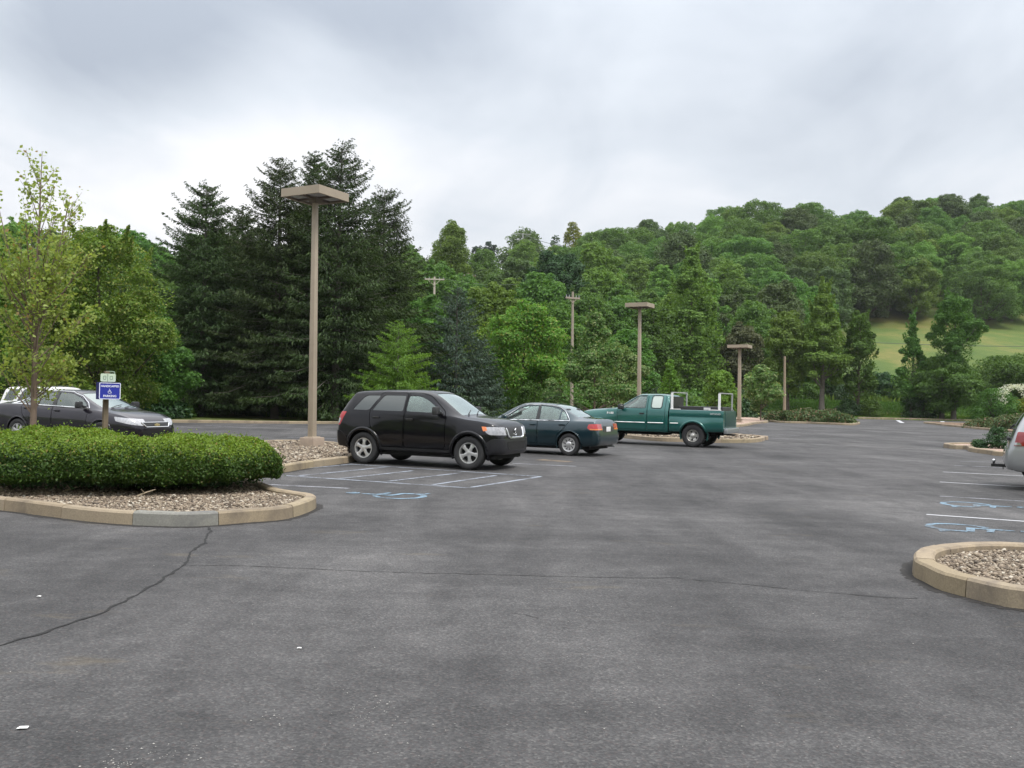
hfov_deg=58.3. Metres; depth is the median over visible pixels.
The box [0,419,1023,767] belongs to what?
road
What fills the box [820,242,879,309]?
forest tree
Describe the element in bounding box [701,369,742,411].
young tree
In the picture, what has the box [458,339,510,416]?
blue spruce tree
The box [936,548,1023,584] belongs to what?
gravel
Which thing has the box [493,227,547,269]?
hilltop tree
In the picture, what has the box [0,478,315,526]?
kerb
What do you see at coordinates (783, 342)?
pear tree
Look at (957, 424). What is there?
mulch bed
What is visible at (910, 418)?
kerb
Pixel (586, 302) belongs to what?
forest tree
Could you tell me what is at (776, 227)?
forest tree
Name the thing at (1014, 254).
forest tree
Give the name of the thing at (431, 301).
broadleaf tree
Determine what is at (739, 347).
street lamp
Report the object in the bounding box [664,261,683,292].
forest tree
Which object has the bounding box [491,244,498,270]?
hilltop conifer
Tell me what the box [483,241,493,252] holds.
hilltop conifer
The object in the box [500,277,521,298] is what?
forest tree
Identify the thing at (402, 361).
bald cypress tree
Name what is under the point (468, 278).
forest tree
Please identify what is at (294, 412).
wild bush
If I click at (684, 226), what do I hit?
forest tree
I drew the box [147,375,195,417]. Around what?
wild bush
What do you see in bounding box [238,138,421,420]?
spruce tree
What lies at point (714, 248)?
forest tree
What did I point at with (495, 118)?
sky
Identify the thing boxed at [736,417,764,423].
gravel bed
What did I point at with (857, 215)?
forest tree
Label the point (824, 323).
pear tree
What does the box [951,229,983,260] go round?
forest tree
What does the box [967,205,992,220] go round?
forest tree
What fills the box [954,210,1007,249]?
forest tree
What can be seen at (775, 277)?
forest tree
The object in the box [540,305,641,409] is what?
spruce tree
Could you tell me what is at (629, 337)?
forest tree
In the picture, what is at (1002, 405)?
flowering shrub
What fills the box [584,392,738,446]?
pickup truck
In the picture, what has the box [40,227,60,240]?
forest tree
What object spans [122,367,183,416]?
wild bush
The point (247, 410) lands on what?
wild bush
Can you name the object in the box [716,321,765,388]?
broadleaf tree
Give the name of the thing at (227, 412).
wild bush
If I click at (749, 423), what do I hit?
kerb
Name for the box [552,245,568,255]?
forest tree
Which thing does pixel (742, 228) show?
forest tree
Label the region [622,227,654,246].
forest tree
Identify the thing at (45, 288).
young tree
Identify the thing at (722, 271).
forest tree
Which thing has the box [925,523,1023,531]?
road marking
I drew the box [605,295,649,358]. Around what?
forest tree
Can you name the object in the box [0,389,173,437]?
saloon car
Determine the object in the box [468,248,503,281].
forest tree
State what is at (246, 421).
kerb
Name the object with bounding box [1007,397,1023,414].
yellow shrub
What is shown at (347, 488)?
road marking
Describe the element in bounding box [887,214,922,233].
forest tree
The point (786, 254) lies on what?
forest tree
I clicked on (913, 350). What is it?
pear tree
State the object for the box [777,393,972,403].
grass
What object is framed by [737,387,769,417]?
wild bush
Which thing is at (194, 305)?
forest tree
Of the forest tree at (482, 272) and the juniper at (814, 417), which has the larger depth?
the forest tree at (482, 272)
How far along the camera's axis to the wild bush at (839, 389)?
126.18 m
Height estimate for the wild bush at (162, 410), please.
2.900 m
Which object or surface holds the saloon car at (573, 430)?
on the road
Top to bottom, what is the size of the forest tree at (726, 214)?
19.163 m
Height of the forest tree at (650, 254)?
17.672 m
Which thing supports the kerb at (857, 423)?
on the road
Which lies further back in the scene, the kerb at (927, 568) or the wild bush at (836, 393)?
the wild bush at (836, 393)
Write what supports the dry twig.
on the gravel bed
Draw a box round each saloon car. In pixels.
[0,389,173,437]
[498,394,618,455]
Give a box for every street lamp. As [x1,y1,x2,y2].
[281,184,348,446]
[625,302,654,395]
[727,344,751,421]
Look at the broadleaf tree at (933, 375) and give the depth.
109.59 m
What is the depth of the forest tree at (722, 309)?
145.97 m
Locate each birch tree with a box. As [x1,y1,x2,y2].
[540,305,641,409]
[591,338,651,408]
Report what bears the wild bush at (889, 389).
on the terrain at (1006, 331)
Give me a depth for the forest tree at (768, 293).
156.39 m
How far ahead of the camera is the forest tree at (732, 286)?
174.60 m
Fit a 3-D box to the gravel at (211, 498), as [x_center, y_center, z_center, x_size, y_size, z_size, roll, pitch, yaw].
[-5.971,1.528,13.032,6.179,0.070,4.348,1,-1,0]
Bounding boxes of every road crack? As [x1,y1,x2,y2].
[1,527,211,644]
[234,565,902,597]
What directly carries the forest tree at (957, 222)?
on the terrain at (1006, 331)
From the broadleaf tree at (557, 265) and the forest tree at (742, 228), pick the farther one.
the forest tree at (742, 228)
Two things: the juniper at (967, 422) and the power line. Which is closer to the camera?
the juniper at (967, 422)
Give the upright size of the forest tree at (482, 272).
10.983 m
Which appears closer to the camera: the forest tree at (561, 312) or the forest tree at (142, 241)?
the forest tree at (561, 312)
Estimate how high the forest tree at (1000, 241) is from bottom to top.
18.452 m
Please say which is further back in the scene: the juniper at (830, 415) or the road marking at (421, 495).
the juniper at (830, 415)
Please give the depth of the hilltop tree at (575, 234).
299.91 m
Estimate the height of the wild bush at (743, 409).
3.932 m
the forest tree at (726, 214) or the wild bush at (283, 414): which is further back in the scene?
the forest tree at (726, 214)
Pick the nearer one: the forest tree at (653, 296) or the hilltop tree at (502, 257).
the forest tree at (653, 296)
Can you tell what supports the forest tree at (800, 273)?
on the terrain at (1006, 331)
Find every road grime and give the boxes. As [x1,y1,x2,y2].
[0,503,322,527]
[285,461,356,472]
[900,560,1023,611]
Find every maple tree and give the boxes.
[0,226,21,390]
[0,255,115,400]
[13,219,181,408]
[451,317,527,408]
[477,298,570,414]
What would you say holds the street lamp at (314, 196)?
on the gravel bed
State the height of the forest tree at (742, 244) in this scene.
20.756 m
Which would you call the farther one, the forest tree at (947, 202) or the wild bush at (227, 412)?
the forest tree at (947, 202)
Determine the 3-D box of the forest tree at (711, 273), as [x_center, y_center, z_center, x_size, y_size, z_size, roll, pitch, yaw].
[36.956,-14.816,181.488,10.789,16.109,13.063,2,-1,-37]
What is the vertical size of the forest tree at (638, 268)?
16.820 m
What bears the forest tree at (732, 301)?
on the terrain at (1006, 331)
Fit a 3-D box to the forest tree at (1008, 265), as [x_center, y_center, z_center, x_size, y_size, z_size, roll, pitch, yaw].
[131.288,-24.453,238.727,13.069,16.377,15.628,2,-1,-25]
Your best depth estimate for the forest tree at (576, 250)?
233.44 m
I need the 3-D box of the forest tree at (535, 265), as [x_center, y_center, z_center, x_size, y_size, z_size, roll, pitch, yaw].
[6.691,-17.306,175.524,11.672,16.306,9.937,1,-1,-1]
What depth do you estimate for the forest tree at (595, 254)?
180.56 m
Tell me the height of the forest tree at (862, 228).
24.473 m
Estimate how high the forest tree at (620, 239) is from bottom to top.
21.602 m
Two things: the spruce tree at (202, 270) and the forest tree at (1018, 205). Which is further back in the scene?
the forest tree at (1018, 205)
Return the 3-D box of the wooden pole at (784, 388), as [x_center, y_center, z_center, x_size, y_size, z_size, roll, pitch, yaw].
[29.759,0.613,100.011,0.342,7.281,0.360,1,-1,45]
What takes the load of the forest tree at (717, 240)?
on the terrain at (1006, 331)
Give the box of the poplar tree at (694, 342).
[653,241,730,394]
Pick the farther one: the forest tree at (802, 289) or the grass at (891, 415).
the forest tree at (802, 289)
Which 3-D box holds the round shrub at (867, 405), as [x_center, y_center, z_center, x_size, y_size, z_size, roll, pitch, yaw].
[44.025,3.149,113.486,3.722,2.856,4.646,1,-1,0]
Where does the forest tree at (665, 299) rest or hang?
on the terrain at (1006, 331)
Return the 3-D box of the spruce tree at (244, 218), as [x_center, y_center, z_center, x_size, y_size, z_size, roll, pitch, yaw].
[-18.257,-4.915,62.180,8.680,14.390,9.094,1,-1,-9]
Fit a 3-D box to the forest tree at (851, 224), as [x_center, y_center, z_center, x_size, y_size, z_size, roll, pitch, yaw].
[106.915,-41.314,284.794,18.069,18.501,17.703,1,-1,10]
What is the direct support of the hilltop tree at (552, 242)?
on the terrain at (1006, 331)
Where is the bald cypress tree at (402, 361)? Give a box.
[343,320,440,399]
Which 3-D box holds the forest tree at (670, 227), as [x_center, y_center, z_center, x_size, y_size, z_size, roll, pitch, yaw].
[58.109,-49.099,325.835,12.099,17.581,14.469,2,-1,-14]
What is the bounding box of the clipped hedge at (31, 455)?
[0,420,285,490]
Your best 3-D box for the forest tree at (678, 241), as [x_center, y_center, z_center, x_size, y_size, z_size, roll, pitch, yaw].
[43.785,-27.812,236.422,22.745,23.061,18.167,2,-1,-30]
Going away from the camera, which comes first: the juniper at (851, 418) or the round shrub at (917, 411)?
the juniper at (851, 418)
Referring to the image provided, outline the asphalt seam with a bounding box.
[772,442,954,450]
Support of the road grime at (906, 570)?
on the road
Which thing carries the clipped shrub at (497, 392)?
on the terrain at (1006, 331)
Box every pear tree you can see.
[761,310,813,410]
[793,276,854,409]
[840,308,878,404]
[895,307,926,414]
[924,287,990,418]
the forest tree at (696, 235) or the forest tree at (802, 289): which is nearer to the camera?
the forest tree at (802, 289)
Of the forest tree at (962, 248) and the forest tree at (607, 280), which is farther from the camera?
the forest tree at (962, 248)
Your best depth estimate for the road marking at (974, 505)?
15.01 m
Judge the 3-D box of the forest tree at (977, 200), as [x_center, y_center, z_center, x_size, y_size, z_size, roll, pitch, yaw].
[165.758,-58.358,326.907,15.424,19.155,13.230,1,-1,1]
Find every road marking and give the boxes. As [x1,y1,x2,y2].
[191,425,563,488]
[286,464,540,487]
[346,492,430,498]
[540,459,572,461]
[753,430,1016,500]
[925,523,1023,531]
[926,472,1023,521]
[940,501,1023,507]
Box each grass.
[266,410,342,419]
[763,398,994,415]
[769,410,981,420]
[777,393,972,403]
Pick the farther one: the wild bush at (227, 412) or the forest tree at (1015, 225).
the forest tree at (1015, 225)
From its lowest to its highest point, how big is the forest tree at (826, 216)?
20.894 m
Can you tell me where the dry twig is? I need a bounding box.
[137,489,155,496]
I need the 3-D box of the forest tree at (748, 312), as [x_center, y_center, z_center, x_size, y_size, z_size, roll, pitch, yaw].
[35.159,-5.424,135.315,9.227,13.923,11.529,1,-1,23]
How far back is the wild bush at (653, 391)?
89.97 m
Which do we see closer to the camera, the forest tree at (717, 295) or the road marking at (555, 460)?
the road marking at (555, 460)
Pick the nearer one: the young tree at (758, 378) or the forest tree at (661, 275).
the young tree at (758, 378)
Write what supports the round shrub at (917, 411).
on the terrain at (1006, 331)
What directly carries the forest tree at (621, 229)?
on the terrain at (1006, 331)
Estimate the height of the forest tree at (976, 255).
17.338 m
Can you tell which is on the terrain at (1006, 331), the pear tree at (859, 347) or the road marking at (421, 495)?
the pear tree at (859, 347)
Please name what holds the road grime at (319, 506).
on the road
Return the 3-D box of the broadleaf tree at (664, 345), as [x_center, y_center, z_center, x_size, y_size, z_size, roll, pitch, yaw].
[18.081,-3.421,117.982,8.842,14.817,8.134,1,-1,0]
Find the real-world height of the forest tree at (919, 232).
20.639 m
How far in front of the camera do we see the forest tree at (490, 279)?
196.82 m
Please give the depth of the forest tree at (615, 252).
249.02 m
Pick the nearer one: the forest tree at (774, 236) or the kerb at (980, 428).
the kerb at (980, 428)
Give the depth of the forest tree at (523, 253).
278.21 m
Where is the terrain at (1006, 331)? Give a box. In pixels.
[0,291,1023,420]
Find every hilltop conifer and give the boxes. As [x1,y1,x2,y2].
[471,246,477,255]
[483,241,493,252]
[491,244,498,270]
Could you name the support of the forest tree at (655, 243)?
on the terrain at (1006, 331)
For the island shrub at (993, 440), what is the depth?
34.11 m
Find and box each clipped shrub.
[477,378,505,408]
[506,380,548,415]
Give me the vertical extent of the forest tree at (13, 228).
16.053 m
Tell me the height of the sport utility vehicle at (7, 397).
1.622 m
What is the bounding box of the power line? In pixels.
[866,342,1023,346]
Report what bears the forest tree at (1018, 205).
on the terrain at (1006, 331)
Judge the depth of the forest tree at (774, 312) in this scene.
146.72 m
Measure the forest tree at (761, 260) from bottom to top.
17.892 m
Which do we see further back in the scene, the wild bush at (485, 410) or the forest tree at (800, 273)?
the forest tree at (800, 273)
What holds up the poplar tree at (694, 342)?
on the terrain at (1006, 331)
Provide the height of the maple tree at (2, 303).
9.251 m
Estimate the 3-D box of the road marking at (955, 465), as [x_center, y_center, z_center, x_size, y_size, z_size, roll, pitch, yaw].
[13.093,2.447,38.303,13.110,0.004,43.922,1,-1,27]
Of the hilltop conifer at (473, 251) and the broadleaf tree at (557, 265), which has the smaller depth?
the broadleaf tree at (557, 265)
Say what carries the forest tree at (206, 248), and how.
on the terrain at (1006, 331)
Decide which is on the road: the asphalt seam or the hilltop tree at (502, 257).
the asphalt seam
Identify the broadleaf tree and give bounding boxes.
[109,301,204,409]
[415,294,454,382]
[428,219,474,295]
[511,249,589,303]
[631,300,686,390]
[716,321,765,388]
[861,371,901,401]
[907,354,987,418]
[970,352,1023,406]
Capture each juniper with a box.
[761,410,784,420]
[773,410,809,421]
[793,408,806,415]
[796,409,824,421]
[803,410,834,421]
[819,411,848,422]
[836,413,858,422]
[960,418,987,427]
[968,416,993,427]
[984,417,1009,427]
[993,416,1019,428]
[998,414,1017,417]
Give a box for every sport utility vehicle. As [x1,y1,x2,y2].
[0,385,80,402]
[337,390,526,469]
[991,413,1023,475]
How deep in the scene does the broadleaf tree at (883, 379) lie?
127.84 m
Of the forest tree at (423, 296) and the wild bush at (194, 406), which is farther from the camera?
the forest tree at (423, 296)
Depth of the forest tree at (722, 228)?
281.88 m
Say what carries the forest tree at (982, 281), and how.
on the terrain at (1006, 331)
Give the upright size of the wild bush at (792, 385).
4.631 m
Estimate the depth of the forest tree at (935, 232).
262.73 m
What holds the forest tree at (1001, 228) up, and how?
on the terrain at (1006, 331)
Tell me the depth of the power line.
150.10 m
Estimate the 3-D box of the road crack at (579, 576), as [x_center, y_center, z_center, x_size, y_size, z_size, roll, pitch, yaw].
[0.227,1.718,8.195,6.416,0.001,0.478,1,-1,6]
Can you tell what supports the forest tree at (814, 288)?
on the terrain at (1006, 331)
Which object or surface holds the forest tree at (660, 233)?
on the terrain at (1006, 331)
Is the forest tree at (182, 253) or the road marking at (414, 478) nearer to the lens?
the road marking at (414, 478)
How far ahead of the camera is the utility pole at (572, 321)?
83.99 m
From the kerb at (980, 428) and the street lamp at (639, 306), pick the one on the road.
the kerb at (980, 428)
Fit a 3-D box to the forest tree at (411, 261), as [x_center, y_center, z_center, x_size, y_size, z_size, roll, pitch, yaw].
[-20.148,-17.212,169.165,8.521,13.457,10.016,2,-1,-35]
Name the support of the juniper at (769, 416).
on the mulch bed
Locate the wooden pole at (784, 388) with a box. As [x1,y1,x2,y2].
[783,356,785,409]
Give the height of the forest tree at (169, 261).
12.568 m
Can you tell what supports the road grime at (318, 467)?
on the road
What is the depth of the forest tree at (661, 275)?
193.65 m
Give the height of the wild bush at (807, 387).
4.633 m
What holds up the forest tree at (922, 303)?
on the terrain at (1006, 331)
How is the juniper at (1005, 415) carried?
on the mulch bed at (957, 424)
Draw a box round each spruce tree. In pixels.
[138,180,271,415]
[187,205,297,413]
[192,157,348,418]
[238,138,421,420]
[264,151,351,373]
[320,185,454,399]
[417,283,504,416]
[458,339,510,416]
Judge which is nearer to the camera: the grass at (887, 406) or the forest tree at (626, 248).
the grass at (887, 406)
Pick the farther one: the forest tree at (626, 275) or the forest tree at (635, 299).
the forest tree at (626, 275)
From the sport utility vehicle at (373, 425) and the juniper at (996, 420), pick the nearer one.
the sport utility vehicle at (373, 425)
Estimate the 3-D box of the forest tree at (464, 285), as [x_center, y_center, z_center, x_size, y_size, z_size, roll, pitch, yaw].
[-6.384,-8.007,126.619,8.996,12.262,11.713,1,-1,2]
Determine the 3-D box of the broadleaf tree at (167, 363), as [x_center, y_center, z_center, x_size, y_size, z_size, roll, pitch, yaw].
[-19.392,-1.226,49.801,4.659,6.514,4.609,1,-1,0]
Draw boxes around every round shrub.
[834,398,862,415]
[857,398,885,416]
[900,396,944,417]
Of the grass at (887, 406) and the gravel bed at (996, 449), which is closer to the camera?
the gravel bed at (996, 449)
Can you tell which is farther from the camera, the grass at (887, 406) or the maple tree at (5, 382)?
the grass at (887, 406)
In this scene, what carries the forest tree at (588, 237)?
on the terrain at (1006, 331)
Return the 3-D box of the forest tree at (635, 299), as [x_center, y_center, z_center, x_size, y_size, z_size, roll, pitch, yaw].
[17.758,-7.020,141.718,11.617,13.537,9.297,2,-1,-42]
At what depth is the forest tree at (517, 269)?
172.27 m
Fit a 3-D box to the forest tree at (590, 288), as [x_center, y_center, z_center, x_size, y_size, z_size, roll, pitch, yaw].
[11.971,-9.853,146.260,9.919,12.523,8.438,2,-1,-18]
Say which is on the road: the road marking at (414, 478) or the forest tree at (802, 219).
the road marking at (414, 478)
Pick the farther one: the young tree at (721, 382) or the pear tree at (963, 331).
the pear tree at (963, 331)
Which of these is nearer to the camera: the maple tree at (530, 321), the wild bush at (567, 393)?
the maple tree at (530, 321)
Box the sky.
[0,0,1023,269]
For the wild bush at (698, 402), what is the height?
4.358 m
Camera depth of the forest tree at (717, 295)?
159.44 m
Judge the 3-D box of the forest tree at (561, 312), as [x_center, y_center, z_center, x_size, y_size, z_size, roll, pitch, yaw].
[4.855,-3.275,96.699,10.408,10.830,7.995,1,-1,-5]
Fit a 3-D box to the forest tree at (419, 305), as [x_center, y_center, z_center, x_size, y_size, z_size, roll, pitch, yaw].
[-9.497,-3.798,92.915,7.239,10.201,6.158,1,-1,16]
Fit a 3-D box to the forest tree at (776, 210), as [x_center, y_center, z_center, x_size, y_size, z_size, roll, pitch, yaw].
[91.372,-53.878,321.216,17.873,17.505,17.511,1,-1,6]
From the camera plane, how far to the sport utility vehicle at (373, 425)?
20.50 m
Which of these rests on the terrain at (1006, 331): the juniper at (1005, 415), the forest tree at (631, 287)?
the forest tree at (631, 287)
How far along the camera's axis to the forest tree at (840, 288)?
213.26 m
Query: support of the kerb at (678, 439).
on the road
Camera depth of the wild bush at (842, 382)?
128.04 m
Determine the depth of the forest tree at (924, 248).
247.27 m
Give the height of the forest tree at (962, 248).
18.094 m
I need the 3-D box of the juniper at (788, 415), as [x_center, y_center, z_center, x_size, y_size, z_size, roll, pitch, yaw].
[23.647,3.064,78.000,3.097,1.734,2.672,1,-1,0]
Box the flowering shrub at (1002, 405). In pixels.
[967,384,1023,419]
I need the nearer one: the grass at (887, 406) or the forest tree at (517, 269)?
the grass at (887, 406)
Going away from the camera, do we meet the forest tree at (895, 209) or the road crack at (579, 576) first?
the road crack at (579, 576)
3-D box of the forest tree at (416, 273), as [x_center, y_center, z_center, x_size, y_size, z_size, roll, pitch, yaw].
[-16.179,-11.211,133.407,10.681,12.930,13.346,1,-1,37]
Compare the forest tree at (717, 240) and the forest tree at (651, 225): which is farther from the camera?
the forest tree at (651, 225)
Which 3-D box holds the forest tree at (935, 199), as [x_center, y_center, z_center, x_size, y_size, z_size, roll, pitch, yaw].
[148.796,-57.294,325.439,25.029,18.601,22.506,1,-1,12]
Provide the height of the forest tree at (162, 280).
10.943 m
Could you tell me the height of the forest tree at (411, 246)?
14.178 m
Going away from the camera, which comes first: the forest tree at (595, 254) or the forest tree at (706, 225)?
the forest tree at (595, 254)
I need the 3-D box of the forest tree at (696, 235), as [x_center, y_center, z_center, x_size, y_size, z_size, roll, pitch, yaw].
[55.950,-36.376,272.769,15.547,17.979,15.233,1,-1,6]
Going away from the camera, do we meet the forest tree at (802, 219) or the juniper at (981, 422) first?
the juniper at (981, 422)
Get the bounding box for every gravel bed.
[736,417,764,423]
[954,444,1003,450]
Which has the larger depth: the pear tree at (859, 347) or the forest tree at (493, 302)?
the pear tree at (859, 347)
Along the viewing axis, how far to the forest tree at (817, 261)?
229.93 m
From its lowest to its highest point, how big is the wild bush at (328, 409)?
3.015 m
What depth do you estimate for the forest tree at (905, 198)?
319.45 m
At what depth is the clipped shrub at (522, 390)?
66.63 m
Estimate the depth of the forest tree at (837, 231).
255.77 m
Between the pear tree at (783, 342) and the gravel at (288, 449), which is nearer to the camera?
the gravel at (288, 449)
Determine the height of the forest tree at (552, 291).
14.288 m
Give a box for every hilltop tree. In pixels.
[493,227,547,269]
[550,235,562,246]
[563,222,581,248]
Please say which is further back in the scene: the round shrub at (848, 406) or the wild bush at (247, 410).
the round shrub at (848, 406)
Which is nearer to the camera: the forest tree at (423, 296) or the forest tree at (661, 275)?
the forest tree at (423, 296)
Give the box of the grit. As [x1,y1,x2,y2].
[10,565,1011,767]
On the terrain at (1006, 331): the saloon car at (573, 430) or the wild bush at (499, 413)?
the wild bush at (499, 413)
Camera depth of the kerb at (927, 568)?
7.98 m
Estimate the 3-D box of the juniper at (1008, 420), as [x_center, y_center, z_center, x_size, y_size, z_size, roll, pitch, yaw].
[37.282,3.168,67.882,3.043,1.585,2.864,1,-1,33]
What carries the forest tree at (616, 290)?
on the terrain at (1006, 331)
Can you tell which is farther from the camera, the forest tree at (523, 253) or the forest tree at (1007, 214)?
the forest tree at (1007, 214)
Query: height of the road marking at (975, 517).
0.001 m
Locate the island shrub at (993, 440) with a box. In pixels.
[970,426,1010,448]
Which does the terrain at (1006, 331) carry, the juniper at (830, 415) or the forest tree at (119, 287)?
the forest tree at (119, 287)
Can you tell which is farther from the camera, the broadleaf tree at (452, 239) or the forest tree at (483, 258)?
the forest tree at (483, 258)
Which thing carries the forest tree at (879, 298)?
on the terrain at (1006, 331)
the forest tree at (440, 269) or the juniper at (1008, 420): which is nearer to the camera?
the juniper at (1008, 420)
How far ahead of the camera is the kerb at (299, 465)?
19.78 m
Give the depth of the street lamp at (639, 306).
51.74 m
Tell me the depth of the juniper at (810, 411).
77.54 m
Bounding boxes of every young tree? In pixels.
[0,145,107,425]
[657,359,689,405]
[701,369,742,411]
[741,364,785,419]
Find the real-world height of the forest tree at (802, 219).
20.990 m
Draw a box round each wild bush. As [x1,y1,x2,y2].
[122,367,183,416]
[138,400,194,419]
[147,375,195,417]
[185,393,205,416]
[195,378,235,414]
[234,381,289,416]
[252,383,295,416]
[265,400,304,416]
[295,387,343,417]
[456,393,492,416]
[467,400,506,415]
[559,386,592,411]
[561,382,599,408]
[649,386,691,397]
[677,388,703,405]
[689,389,711,406]
[707,387,749,416]
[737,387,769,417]
[781,379,805,394]
[793,381,829,400]
[803,383,843,398]
[819,384,855,399]
[841,374,876,400]
[873,374,910,400]
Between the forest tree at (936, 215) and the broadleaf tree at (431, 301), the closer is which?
the broadleaf tree at (431, 301)
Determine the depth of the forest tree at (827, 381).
128.28 m
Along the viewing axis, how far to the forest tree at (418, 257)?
198.91 m
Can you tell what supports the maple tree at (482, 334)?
on the terrain at (1006, 331)
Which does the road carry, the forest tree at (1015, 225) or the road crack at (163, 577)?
the road crack at (163, 577)
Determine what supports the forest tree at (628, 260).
on the terrain at (1006, 331)
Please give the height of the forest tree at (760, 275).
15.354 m
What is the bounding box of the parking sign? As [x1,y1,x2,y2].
[96,371,120,428]
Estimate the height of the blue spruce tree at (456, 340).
9.502 m
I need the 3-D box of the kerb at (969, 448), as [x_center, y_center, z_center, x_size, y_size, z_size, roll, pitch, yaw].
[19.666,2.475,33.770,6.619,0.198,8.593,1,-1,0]
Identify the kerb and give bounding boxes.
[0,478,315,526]
[172,418,557,423]
[264,440,355,472]
[624,433,767,442]
[736,417,767,426]
[758,417,859,424]
[857,417,971,420]
[912,541,1023,608]
[923,422,1012,431]
[943,442,1002,455]
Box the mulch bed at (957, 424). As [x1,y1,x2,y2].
[931,422,1012,429]
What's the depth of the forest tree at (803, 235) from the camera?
254.72 m
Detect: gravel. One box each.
[0,481,301,511]
[265,440,350,463]
[630,434,760,438]
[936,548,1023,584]
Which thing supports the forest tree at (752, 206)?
on the terrain at (1006, 331)
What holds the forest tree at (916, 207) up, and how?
on the terrain at (1006, 331)
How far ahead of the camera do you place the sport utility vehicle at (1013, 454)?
18.00 m
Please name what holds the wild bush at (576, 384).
on the terrain at (1006, 331)
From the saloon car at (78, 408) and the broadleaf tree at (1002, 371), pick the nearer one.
the saloon car at (78, 408)
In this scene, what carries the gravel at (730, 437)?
on the gravel bed
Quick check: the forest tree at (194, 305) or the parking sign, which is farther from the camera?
the forest tree at (194, 305)
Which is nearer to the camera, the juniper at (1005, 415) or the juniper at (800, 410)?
the juniper at (1005, 415)
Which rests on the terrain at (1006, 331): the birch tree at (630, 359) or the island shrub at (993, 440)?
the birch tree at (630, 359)
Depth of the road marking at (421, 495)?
14.56 m
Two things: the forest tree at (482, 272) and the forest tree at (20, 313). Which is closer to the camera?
the forest tree at (20, 313)
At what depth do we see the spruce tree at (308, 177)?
62.76 m
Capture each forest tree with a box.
[0,216,45,282]
[0,287,48,361]
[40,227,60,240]
[88,254,150,334]
[107,228,166,299]
[133,267,181,346]
[143,242,184,313]
[170,260,244,349]
[173,233,195,280]
[187,228,236,265]
[385,263,419,293]
[395,297,449,380]
[396,254,420,271]
[398,289,439,351]
[402,244,416,253]
[406,248,427,271]
[416,259,460,343]
[438,272,485,307]
[441,281,484,361]
[450,281,521,383]
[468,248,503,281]
[474,268,495,283]
[479,273,499,295]
[494,257,533,294]
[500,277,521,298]
[502,240,538,268]
[507,271,580,354]
[523,301,605,385]
[526,252,573,291]
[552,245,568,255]
[563,291,618,347]
[566,241,623,270]
[567,231,617,251]
[573,241,624,283]
[574,265,621,301]
[574,283,604,314]
[582,228,639,249]
[595,227,639,243]
[602,328,661,393]
[603,245,624,268]
[604,283,635,303]
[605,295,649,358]
[610,295,650,363]
[611,267,628,279]
[616,253,659,287]
[617,241,658,258]
[618,258,650,293]
[619,278,638,295]
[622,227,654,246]
[633,219,663,241]
[636,291,662,303]
[641,264,675,294]
[642,247,675,269]
[646,230,715,287]
[646,236,665,248]
[653,229,672,242]
[653,288,705,380]
[657,291,665,297]
[664,221,680,233]
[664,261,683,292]
[669,221,696,236]
[677,293,731,377]
[680,239,733,264]
[690,278,725,338]
[693,214,724,236]
[693,232,719,244]
[699,206,732,225]
[701,236,743,263]
[701,256,726,271]
[705,269,721,295]
[709,290,745,363]
[712,259,750,307]
[713,222,750,236]
[713,278,758,333]
[715,234,784,277]
[716,217,768,255]
[719,206,745,224]
[719,300,775,377]
[726,198,792,235]
[726,301,778,359]
[730,253,785,284]
[748,267,773,296]
[754,279,806,321]
[756,271,788,299]
[761,221,789,236]
[761,308,805,365]
[764,206,785,217]
[765,231,796,243]
[765,241,796,270]
[773,277,815,322]
[779,207,819,243]
[779,228,845,271]
[781,319,849,391]
[785,264,816,296]
[786,251,850,313]
[792,202,840,237]
[793,222,867,255]
[803,285,841,331]
[810,218,852,242]
[813,266,856,328]
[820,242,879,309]
[839,238,905,321]
[842,209,875,224]
[845,215,916,287]
[848,221,882,228]
[851,240,940,310]
[879,198,912,219]
[885,196,914,218]
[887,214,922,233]
[890,225,940,253]
[894,255,942,319]
[897,199,950,223]
[902,240,946,302]
[907,222,961,271]
[915,205,955,234]
[920,197,958,212]
[932,193,974,228]
[936,233,982,289]
[940,250,1021,309]
[941,260,1023,321]
[949,214,970,231]
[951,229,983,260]
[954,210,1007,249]
[966,193,994,211]
[966,218,1023,259]
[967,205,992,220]
[982,232,1023,257]
[984,259,1023,320]
[986,246,1023,296]
[991,207,1020,224]
[994,200,1023,224]
[1007,217,1023,237]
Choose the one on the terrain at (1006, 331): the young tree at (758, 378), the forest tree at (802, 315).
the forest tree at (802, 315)
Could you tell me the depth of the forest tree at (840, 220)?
272.76 m
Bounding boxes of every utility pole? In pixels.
[425,277,443,293]
[565,292,579,405]
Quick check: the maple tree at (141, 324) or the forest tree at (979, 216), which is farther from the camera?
the forest tree at (979, 216)
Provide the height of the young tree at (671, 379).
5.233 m
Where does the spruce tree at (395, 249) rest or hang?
on the terrain at (1006, 331)
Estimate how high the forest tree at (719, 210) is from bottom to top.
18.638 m
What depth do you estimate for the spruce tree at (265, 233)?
53.85 m
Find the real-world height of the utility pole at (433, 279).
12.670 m
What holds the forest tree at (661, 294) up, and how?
on the terrain at (1006, 331)
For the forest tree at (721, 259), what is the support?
on the terrain at (1006, 331)
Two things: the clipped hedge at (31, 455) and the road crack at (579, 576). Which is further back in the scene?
the clipped hedge at (31, 455)
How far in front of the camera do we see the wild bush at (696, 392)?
92.99 m

